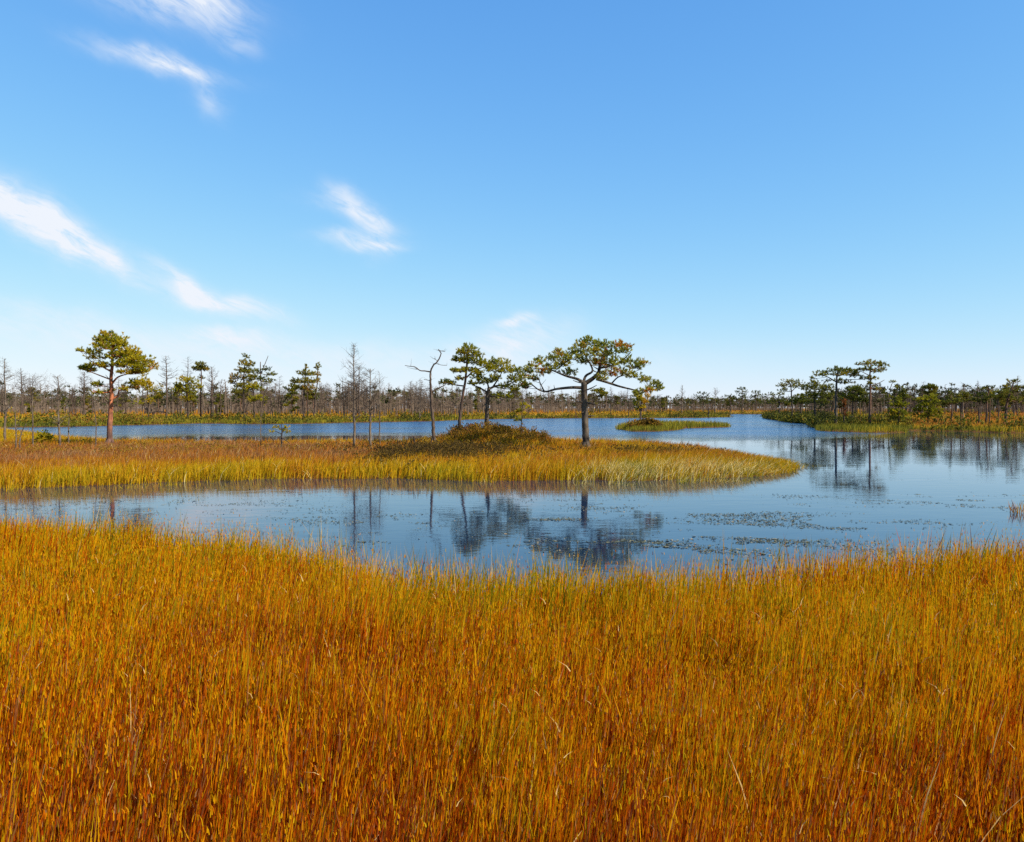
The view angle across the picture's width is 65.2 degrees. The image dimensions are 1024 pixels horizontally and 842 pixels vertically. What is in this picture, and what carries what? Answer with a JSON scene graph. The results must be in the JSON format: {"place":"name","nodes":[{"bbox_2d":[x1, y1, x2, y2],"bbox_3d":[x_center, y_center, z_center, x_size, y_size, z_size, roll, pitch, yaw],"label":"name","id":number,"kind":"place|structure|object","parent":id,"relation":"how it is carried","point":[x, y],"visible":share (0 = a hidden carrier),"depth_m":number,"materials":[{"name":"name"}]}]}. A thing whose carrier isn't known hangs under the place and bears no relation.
{"place":"outdoors","nodes":[
{"label":"outdoors","id":0,"kind":"place"},
{"bbox_2d":[0,414,1023,599],"bbox_3d":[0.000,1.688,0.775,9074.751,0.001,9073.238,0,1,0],"label":"bog lake water","id":1,"kind":"structure","parent":0,"point":[941,469],"depth_m":14.24,"materials":[{"name":"blue liquid"}]},
{"bbox_2d":[2,484,1023,569],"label":"floating leaves","id":2,"kind":"object","parent":1,"relation":"on","point":[673,546],"visible":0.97,"depth_m":11.73,"materials":[{"name":"plant"}]},
{"bbox_2d":[1008,500,1023,513],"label":"sedge tuft","id":3,"kind":"object","parent":1,"relation":"in","point":[1014,508],"visible":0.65,"depth_m":12.96,"materials":[{"name":"brown plant"}]},
{"bbox_2d":[0,408,1023,836],"bbox_3d":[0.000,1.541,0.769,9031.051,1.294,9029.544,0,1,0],"label":"bog ground","id":4,"kind":"structure","parent":0,"point":[430,474],"depth_m":19.64,"materials":[{"name":"brown soil"}]},
{"bbox_2d":[0,357,29,439],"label":"dead pine","id":5,"kind":"object","parent":4,"relation":"on","point":[5,403],"visible":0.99,"depth_m":36.02,"materials":[{"name":"grey wood"}]},
{"bbox_2d":[10,393,22,447],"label":"dead pine","id":6,"kind":"object","parent":4,"relation":"on","point":[16,431],"visible":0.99,"depth_m":28.00,"materials":[{"name":"grey wood"}]},
{"bbox_2d":[12,368,32,414],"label":"dead pine","id":7,"kind":"object","parent":4,"relation":"on","point":[24,376],"visible":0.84,"depth_m":104.06,"materials":[{"name":"grey plant"}]},
{"bbox_2d":[22,381,38,411],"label":"dead pine","id":8,"kind":"object","parent":4,"relation":"on","point":[31,397],"visible":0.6,"depth_m":105.82,"materials":[{"name":"grey wood"}]},
{"bbox_2d":[24,387,39,411],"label":"pine tree","id":9,"kind":"object","parent":4,"relation":"on","point":[28,408],"visible":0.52,"depth_m":110.75,"materials":[{"name":"green plant"}]},
{"bbox_2d":[10,373,54,445],"bbox_3d":[-18.572,-0.422,30.994,1.586,3.249,1.650,-1,1,-29],"label":"dead pine","id":10,"kind":"object","parent":4,"relation":"on","point":[32,388],"visible":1,"depth_m":31.02,"materials":[{"name":"grey wood"}]},
{"bbox_2d":[31,429,54,442],"bbox_3d":[-19.363,0.738,33.033,0.887,0.847,0.788,-1,1,-31],"label":"shrub","id":11,"kind":"object","parent":4,"relation":"on","point":[44,436],"visible":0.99,"depth_m":32.93,"materials":[{"name":"green plant"}]},
{"bbox_2d":[47,374,71,445],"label":"dead pine","id":12,"kind":"object","parent":4,"relation":"on","point":[58,422],"visible":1,"depth_m":29.95,"materials":[{"name":"grey wood"}]},
{"bbox_2d":[59,396,65,408],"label":"pine tree","id":13,"kind":"object","parent":4,"relation":"on","point":[63,402],"visible":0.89,"depth_m":118.17,"materials":[{"name":"green plant"}]},
{"bbox_2d":[70,387,78,414],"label":"dead pine","id":14,"kind":"object","parent":4,"relation":"on","point":[72,397],"visible":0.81,"depth_m":103.14,"materials":[{"name":"grey wood"}]},
{"bbox_2d":[77,377,87,415],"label":"dead pine","id":15,"kind":"object","parent":4,"relation":"on","point":[81,392],"visible":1,"depth_m":92.90,"materials":[{"name":"grey wood"}]},
{"bbox_2d":[75,369,91,413],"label":"dead pine","id":16,"kind":"object","parent":4,"relation":"on","point":[83,395],"visible":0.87,"depth_m":104.91,"materials":[{"name":"grey wood"}]},
{"bbox_2d":[85,395,91,412],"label":"pine tree","id":17,"kind":"object","parent":4,"relation":"on","point":[87,402],"visible":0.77,"depth_m":121.71,"materials":[{"name":"green plant"}]},
{"bbox_2d":[87,378,99,412],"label":"dead pine","id":18,"kind":"object","parent":4,"relation":"on","point":[92,400],"visible":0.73,"depth_m":110.86,"materials":[{"name":"grey wood"}]},
{"bbox_2d":[89,399,100,445],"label":"dead pine","id":19,"kind":"object","parent":4,"relation":"on","point":[96,425],"visible":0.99,"depth_m":29.51,"materials":[{"name":"grey wood"}]},
{"bbox_2d":[74,329,159,443],"bbox_3d":[-15.973,-1.246,32.003,3.437,4.912,2.023,0,1,0],"label":"pine tree","id":20,"kind":"object","parent":4,"relation":"on","point":[133,358],"visible":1,"depth_m":31.75,"materials":[{"name":"green plant"}]},
{"bbox_2d":[113,378,124,411],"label":"dead pine","id":21,"kind":"object","parent":4,"relation":"on","point":[118,384],"visible":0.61,"depth_m":100.21,"materials":[{"name":"grey wood"}]},
{"bbox_2d":[119,385,129,410],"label":"dead pine","id":22,"kind":"object","parent":4,"relation":"on","point":[123,405],"visible":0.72,"depth_m":98.75,"materials":[{"name":"grey wood"}]},
{"bbox_2d":[121,384,130,412],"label":"pine tree","id":23,"kind":"object","parent":4,"relation":"on","point":[124,397],"visible":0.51,"depth_m":108.63,"materials":[{"name":"green plant"}]},
{"bbox_2d":[133,375,163,416],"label":"pine tree","id":24,"kind":"object","parent":4,"relation":"on","point":[153,389],"visible":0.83,"depth_m":95.88,"materials":[{"name":"green plant"}]},
{"bbox_2d":[151,391,165,413],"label":"pine tree","id":25,"kind":"object","parent":4,"relation":"on","point":[159,395],"visible":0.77,"depth_m":116.07,"materials":[{"name":"green plant"}]},
{"bbox_2d":[156,356,179,415],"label":"dead pine","id":26,"kind":"object","parent":4,"relation":"on","point":[163,373],"visible":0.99,"depth_m":96.87,"materials":[{"name":"grey wood"}]},
{"bbox_2d":[168,375,203,417],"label":"pine tree","id":27,"kind":"object","parent":4,"relation":"on","point":[178,387],"visible":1,"depth_m":98.80,"materials":[{"name":"green plant"}]},
{"bbox_2d":[191,361,208,416],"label":"pine tree","id":28,"kind":"object","parent":4,"relation":"on","point":[198,367],"visible":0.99,"depth_m":100.83,"materials":[{"name":"green plant"}]},
{"bbox_2d":[204,365,220,415],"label":"dead pine","id":29,"kind":"object","parent":4,"relation":"on","point":[211,391],"visible":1,"depth_m":99.95,"materials":[{"name":"grey plant"}]},
{"bbox_2d":[213,394,223,411],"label":"pine tree","id":30,"kind":"object","parent":4,"relation":"on","point":[218,401],"visible":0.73,"depth_m":114.32,"materials":[{"name":"green plant"}]},
{"bbox_2d":[214,380,224,414],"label":"dead pine","id":31,"kind":"object","parent":4,"relation":"on","point":[220,396],"visible":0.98,"depth_m":108.06,"materials":[{"name":"grey wood"}]},
{"bbox_2d":[234,387,250,414],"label":"pine tree","id":32,"kind":"object","parent":4,"relation":"on","point":[237,392],"visible":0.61,"depth_m":108.69,"materials":[{"name":"green plant"}]},
{"bbox_2d":[228,353,258,416],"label":"pine tree","id":33,"kind":"object","parent":4,"relation":"on","point":[243,370],"visible":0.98,"depth_m":95.82,"materials":[{"name":"green plant"}]},
{"bbox_2d":[244,381,265,417],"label":"pine tree","id":34,"kind":"object","parent":4,"relation":"on","point":[253,398],"visible":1,"depth_m":92.79,"materials":[{"name":"green plant"}]},
{"bbox_2d":[253,357,276,418],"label":"pine tree","id":35,"kind":"object","parent":4,"relation":"on","point":[259,378],"visible":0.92,"depth_m":97.85,"materials":[{"name":"plant"}]},
{"bbox_2d":[260,375,273,412],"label":"dead pine","id":36,"kind":"object","parent":4,"relation":"on","point":[265,391],"visible":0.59,"depth_m":110.43,"materials":[{"name":"grey wood"}]},
{"bbox_2d":[264,387,277,413],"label":"dead pine","id":37,"kind":"object","parent":4,"relation":"on","point":[270,399],"visible":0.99,"depth_m":100.21,"materials":[{"name":"grey wood"}]},
{"bbox_2d":[269,420,290,446],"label":"dwarf pine","id":38,"kind":"object","parent":4,"relation":"on","point":[278,426],"visible":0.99,"depth_m":29.03,"materials":[{"name":"green plant"}]},
{"bbox_2d":[275,376,288,412],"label":"dead pine","id":39,"kind":"object","parent":4,"relation":"on","point":[279,397],"visible":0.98,"depth_m":113.01,"materials":[{"name":"grey wood"}]},
{"bbox_2d":[283,383,300,413],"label":"pine tree","id":40,"kind":"object","parent":4,"relation":"on","point":[294,399],"visible":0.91,"depth_m":111.83,"materials":[{"name":"green plant"}]},
{"bbox_2d":[289,363,319,416],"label":"pine tree","id":41,"kind":"object","parent":4,"relation":"on","point":[302,387],"visible":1,"depth_m":96.67,"materials":[{"name":"green plant"}]},
{"bbox_2d":[304,390,312,405],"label":"pine tree","id":42,"kind":"object","parent":4,"relation":"on","point":[309,395],"visible":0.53,"depth_m":113.04,"materials":[{"name":"green plant"}]},
{"bbox_2d":[305,389,319,410],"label":"pine tree","id":43,"kind":"object","parent":4,"relation":"on","point":[313,397],"visible":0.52,"depth_m":115.23,"materials":[{"name":"green plant"}]},
{"bbox_2d":[313,362,321,414],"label":"pine tree","id":44,"kind":"object","parent":4,"relation":"on","point":[317,369],"visible":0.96,"depth_m":97.92,"materials":[{"name":"plant"}]},
{"bbox_2d":[318,385,324,415],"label":"dead pine","id":45,"kind":"object","parent":4,"relation":"on","point":[321,393],"visible":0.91,"depth_m":106.64,"materials":[{"name":"grey wood"}]},
{"bbox_2d":[318,387,327,413],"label":"dead pine","id":46,"kind":"object","parent":4,"relation":"on","point":[322,406],"visible":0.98,"depth_m":99.62,"materials":[{"name":"plant"}]},
{"bbox_2d":[336,378,349,411],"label":"dead pine","id":47,"kind":"object","parent":4,"relation":"on","point":[343,394],"visible":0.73,"depth_m":108.60,"materials":[{"name":"grey wood"}]},
{"bbox_2d":[338,389,349,415],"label":"dead pine","id":48,"kind":"object","parent":4,"relation":"on","point":[343,402],"visible":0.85,"depth_m":104.17,"materials":[{"name":"grey wood"}]},
{"bbox_2d":[337,343,369,444],"bbox_3d":[-5.760,-0.808,28.895,1.335,4.089,1.313,0,1,0],"label":"dead pine","id":49,"kind":"object","parent":4,"relation":"on","point":[355,383],"visible":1,"depth_m":28.93,"materials":[{"name":"grey wood"}]},
{"bbox_2d":[350,381,361,415],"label":"dead pine","id":50,"kind":"object","parent":4,"relation":"on","point":[356,396],"visible":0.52,"depth_m":103.87,"materials":[{"name":"grey wood"}]},
{"bbox_2d":[347,364,367,414],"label":"dead pine","id":51,"kind":"object","parent":4,"relation":"on","point":[358,390],"visible":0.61,"depth_m":107.90,"materials":[{"name":"grey wood"}]},
{"bbox_2d":[0,421,727,468],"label":"heather","id":52,"kind":"object","parent":4,"relation":"on","point":[465,448],"visible":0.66,"depth_m":27.11,"materials":[{"name":"brown plant"}]},
{"bbox_2d":[360,379,375,415],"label":"dead pine","id":53,"kind":"object","parent":4,"relation":"on","point":[365,398],"visible":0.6,"depth_m":102.65,"materials":[{"name":"grey wood"}]},
{"bbox_2d":[355,369,385,447],"bbox_3d":[-5.078,-0.351,29.061,1.225,3.212,1.152,0,1,0],"label":"dead pine","id":54,"kind":"object","parent":4,"relation":"on","point":[371,400],"visible":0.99,"depth_m":28.98,"materials":[{"name":"grey wood"}]},
{"bbox_2d":[371,373,391,443],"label":"dead pine","id":55,"kind":"object","parent":4,"relation":"on","point":[379,406],"visible":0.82,"depth_m":30.02,"materials":[{"name":"grey wood"}]},
{"bbox_2d":[400,386,408,416],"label":"dead pine","id":56,"kind":"object","parent":4,"relation":"on","point":[404,403],"visible":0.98,"depth_m":124.86,"materials":[{"name":"grey wood"}]},
{"bbox_2d":[0,427,820,491],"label":"island grass","id":57,"kind":"structure","parent":4,"relation":"on","point":[60,467],"depth_m":20.18,"materials":[{"name":"yellow plant"}]},
{"bbox_2d":[412,388,424,417],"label":"dead pine","id":58,"kind":"object","parent":4,"relation":"on","point":[418,407],"visible":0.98,"depth_m":105.42,"materials":[{"name":"grey wood"}]},
{"bbox_2d":[410,380,427,415],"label":"dead pine","id":59,"kind":"object","parent":4,"relation":"on","point":[424,390],"visible":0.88,"depth_m":107.28,"materials":[{"name":"grey wood"}]},
{"bbox_2d":[405,349,445,443],"bbox_3d":[-3.359,-0.858,31.534,1.612,3.975,0.754,0,1,21],"label":"dead tree","id":60,"kind":"object","parent":4,"relation":"on","point":[433,438],"visible":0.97,"depth_m":31.46,"materials":[{"name":"grey wood"}]},
{"bbox_2d":[438,342,495,432],"bbox_3d":[-1.853,-1.260,33.022,2.438,4.126,1.677,0,1,0],"label":"pine tree","id":61,"kind":"object","parent":4,"relation":"on","point":[465,350],"visible":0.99,"depth_m":32.80,"materials":[{"name":"green plant"}]},
{"bbox_2d":[473,387,483,411],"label":"pine tree","id":62,"kind":"object","parent":4,"relation":"on","point":[475,400],"visible":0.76,"depth_m":164.09,"materials":[{"name":"green plant"}]},
{"bbox_2d":[467,356,531,426],"bbox_3d":[-0.502,-1.022,33.595,2.790,3.457,1.860,0,1,0],"label":"pine tree","id":63,"kind":"object","parent":4,"relation":"on","point":[498,369],"visible":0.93,"depth_m":33.34,"materials":[{"name":"green plant"}]},
{"bbox_2d":[0,381,1023,415],"bbox_3d":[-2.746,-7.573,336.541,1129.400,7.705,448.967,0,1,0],"label":"wood","id":64,"kind":"object","parent":4,"relation":"on","point":[882,400],"visible":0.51,"depth_m":137.87,"materials":[{"name":"green plant"}]},
{"bbox_2d":[0,497,1023,841],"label":"sedge grass","id":65,"kind":"structure","parent":4,"relation":"on","point":[174,689],"depth_m":3.49,"materials":[{"name":"orange plant"}]},
{"bbox_2d":[0,406,1023,430],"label":"bank scrub","id":66,"kind":"object","parent":4,"relation":"on","point":[824,417],"visible":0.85,"depth_m":86.10,"materials":[{"name":"green plant"}]},
{"bbox_2d":[0,409,1023,432],"bbox_3d":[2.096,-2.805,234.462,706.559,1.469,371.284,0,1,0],"label":"bank grass","id":67,"kind":"structure","parent":4,"relation":"on","point":[677,425],"depth_m":85.08,"materials":[{"name":"green plant"}]},
{"bbox_2d":[505,390,521,411],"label":"pine tree","id":68,"kind":"object","parent":4,"relation":"on","point":[517,393],"visible":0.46,"depth_m":174.15,"materials":[{"name":"green plant"}]},
{"bbox_2d":[510,386,519,414],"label":"dead pine","id":69,"kind":"object","parent":4,"relation":"on","point":[515,392],"visible":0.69,"depth_m":137.19,"materials":[{"name":"grey wood"}]},
{"bbox_2d":[509,402,532,433],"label":"birch sapling","id":70,"kind":"object","parent":4,"relation":"on","point":[525,413],"visible":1,"depth_m":32.52,"materials":[{"name":"green plant"}]},
{"bbox_2d":[541,386,551,411],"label":"dead pine","id":71,"kind":"object","parent":4,"relation":"on","point":[548,395],"visible":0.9,"depth_m":154.62,"materials":[{"name":"grey wood"}]},
{"bbox_2d":[520,335,664,447],"bbox_3d":[3.028,-1.001,29.569,5.532,4.508,3.504,0,1,0],"label":"pine tree","id":72,"kind":"object","parent":4,"relation":"on","point":[601,359],"visible":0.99,"depth_m":29.26,"materials":[{"name":"green plant"}]},
{"bbox_2d":[590,387,607,412],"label":"pine tree","id":73,"kind":"object","parent":4,"relation":"on","point":[599,390],"visible":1,"depth_m":154.37,"materials":[{"name":"green plant"}]},
{"bbox_2d":[621,389,633,415],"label":"dead pine","id":74,"kind":"object","parent":4,"relation":"on","point":[628,401],"visible":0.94,"depth_m":141.01,"materials":[{"name":"grey wood"}]},
{"bbox_2d":[631,388,650,419],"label":"birch tree","id":75,"kind":"object","parent":4,"relation":"on","point":[644,401],"visible":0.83,"depth_m":71.97,"materials":[{"name":"yellow plant"}]},
{"bbox_2d":[623,417,663,428],"bbox_3d":[10.098,0.232,62.157,2.908,1.113,2.181,0,1,-20],"label":"shrub","id":76,"kind":"object","parent":4,"relation":"on","point":[647,421],"visible":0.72,"depth_m":61.74,"materials":[{"name":"brown plant"}]},
{"bbox_2d":[695,391,709,410],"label":"pine tree","id":77,"kind":"object","parent":4,"relation":"on","point":[704,401],"visible":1,"depth_m":237.93,"materials":[{"name":"green plant"}]},
{"bbox_2d":[724,394,738,411],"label":"pine tree","id":78,"kind":"object","parent":4,"relation":"on","point":[734,397],"visible":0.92,"depth_m":237.51,"materials":[{"name":"green plant"}]},
{"bbox_2d":[735,387,747,411],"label":"pine tree","id":79,"kind":"object","parent":4,"relation":"on","point":[743,395],"visible":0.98,"depth_m":237.92,"materials":[{"name":"plant"}]},
{"bbox_2d":[749,390,762,410],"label":"pine tree","id":80,"kind":"object","parent":4,"relation":"on","point":[758,394],"visible":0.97,"depth_m":237.97,"materials":[{"name":"green plant"}]},
{"bbox_2d":[760,391,788,413],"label":"pine tree","id":81,"kind":"object","parent":4,"relation":"on","point":[778,401],"visible":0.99,"depth_m":110.86,"materials":[{"name":"green plant"}]},
{"bbox_2d":[776,378,805,417],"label":"pine tree","id":82,"kind":"object","parent":4,"relation":"on","point":[783,385],"visible":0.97,"depth_m":94.36,"materials":[{"name":"green plant"}]},
{"bbox_2d":[785,389,813,415],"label":"pine tree","id":83,"kind":"object","parent":4,"relation":"on","point":[798,398],"visible":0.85,"depth_m":91.25,"materials":[{"name":"green plant"}]},
{"bbox_2d":[800,380,839,419],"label":"pine tree","id":84,"kind":"object","parent":4,"relation":"on","point":[814,387],"visible":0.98,"depth_m":76.27,"materials":[{"name":"green plant"}]},
{"bbox_2d":[809,365,865,422],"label":"pine tree","id":85,"kind":"object","parent":4,"relation":"on","point":[841,371],"visible":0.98,"depth_m":67.71,"materials":[{"name":"green plant"}]},
{"bbox_2d":[840,398,847,420],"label":"pine tree","id":86,"kind":"object","parent":4,"relation":"on","point":[844,408],"visible":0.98,"depth_m":70.91,"materials":[{"name":"green plant"}]},
{"bbox_2d":[837,383,871,417],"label":"pine tree","id":87,"kind":"object","parent":4,"relation":"on","point":[852,398],"visible":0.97,"depth_m":74.70,"materials":[{"name":"green plant"}]},
{"bbox_2d":[854,359,889,423],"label":"pine tree","id":88,"kind":"object","parent":4,"relation":"on","point":[875,369],"visible":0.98,"depth_m":66.90,"materials":[{"name":"green plant"}]},
{"bbox_2d":[881,380,903,413],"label":"pine tree","id":89,"kind":"object","parent":4,"relation":"on","point":[890,390],"visible":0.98,"depth_m":77.90,"materials":[{"name":"green plant"}]},
{"bbox_2d":[887,395,910,425],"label":"young pine","id":90,"kind":"object","parent":4,"relation":"on","point":[897,412],"visible":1,"depth_m":65.93,"materials":[{"name":"green plant"}]},
{"bbox_2d":[892,388,911,415],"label":"young pine","id":91,"kind":"object","parent":4,"relation":"on","point":[901,394],"visible":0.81,"depth_m":83.83,"materials":[{"name":"green plant"}]},
{"bbox_2d":[912,393,945,422],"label":"young pine","id":92,"kind":"object","parent":4,"relation":"on","point":[929,404],"visible":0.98,"depth_m":67.82,"materials":[{"name":"green plant"}]},
{"bbox_2d":[921,383,938,394],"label":"pine tree","id":93,"kind":"object","parent":4,"relation":"on","point":[930,387],"visible":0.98,"depth_m":100.47,"materials":[{"name":"green plant"}]},
{"bbox_2d":[939,390,962,421],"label":"pine tree","id":94,"kind":"object","parent":4,"relation":"on","point":[948,402],"visible":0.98,"depth_m":65.95,"materials":[{"name":"green plant"}]},
{"bbox_2d":[950,390,976,420],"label":"pine tree","id":95,"kind":"object","parent":4,"relation":"on","point":[962,394],"visible":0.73,"depth_m":71.87,"materials":[{"name":"green plant"}]},
{"bbox_2d":[957,382,970,420],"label":"dead pine","id":96,"kind":"object","parent":4,"relation":"on","point":[963,402],"visible":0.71,"depth_m":83.96,"materials":[{"name":"wood"}]},
{"bbox_2d":[970,387,990,422],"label":"pine tree","id":97,"kind":"object","parent":4,"relation":"on","point":[978,399],"visible":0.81,"depth_m":66.91,"materials":[{"name":"green plant"}]},
{"bbox_2d":[979,385,996,423],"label":"pine tree","id":98,"kind":"object","parent":4,"relation":"on","point":[989,395],"visible":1,"depth_m":65.96,"materials":[{"name":"green plant"}]},
{"bbox_2d":[989,389,1008,417],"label":"pine tree","id":99,"kind":"object","parent":4,"relation":"on","point":[997,398],"visible":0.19,"depth_m":69.93,"materials":[{"name":"green plant"}]},
{"bbox_2d":[994,379,1023,422],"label":"pine tree","id":100,"kind":"object","parent":4,"relation":"on","point":[1005,397],"visible":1,"depth_m":66.90,"materials":[{"name":"green plant"}]},
{"bbox_2d":[999,384,1020,412],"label":"pine tree","id":101,"kind":"object","parent":4,"relation":"on","point":[1006,386],"visible":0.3,"depth_m":114.65,"materials":[{"name":"green plant"}]},
{"bbox_2d":[1013,376,1023,415],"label":"dead pine","id":102,"kind":"object","parent":4,"relation":"on","point":[1017,395],"visible":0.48,"depth_m":88.17,"materials":[{"name":"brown wood"}]},
{"bbox_2d":[0,0,1023,407],"label":"sky","id":103,"kind":"structure","parent":0,"point":[753,195],"materials":[{"name":"blue"}]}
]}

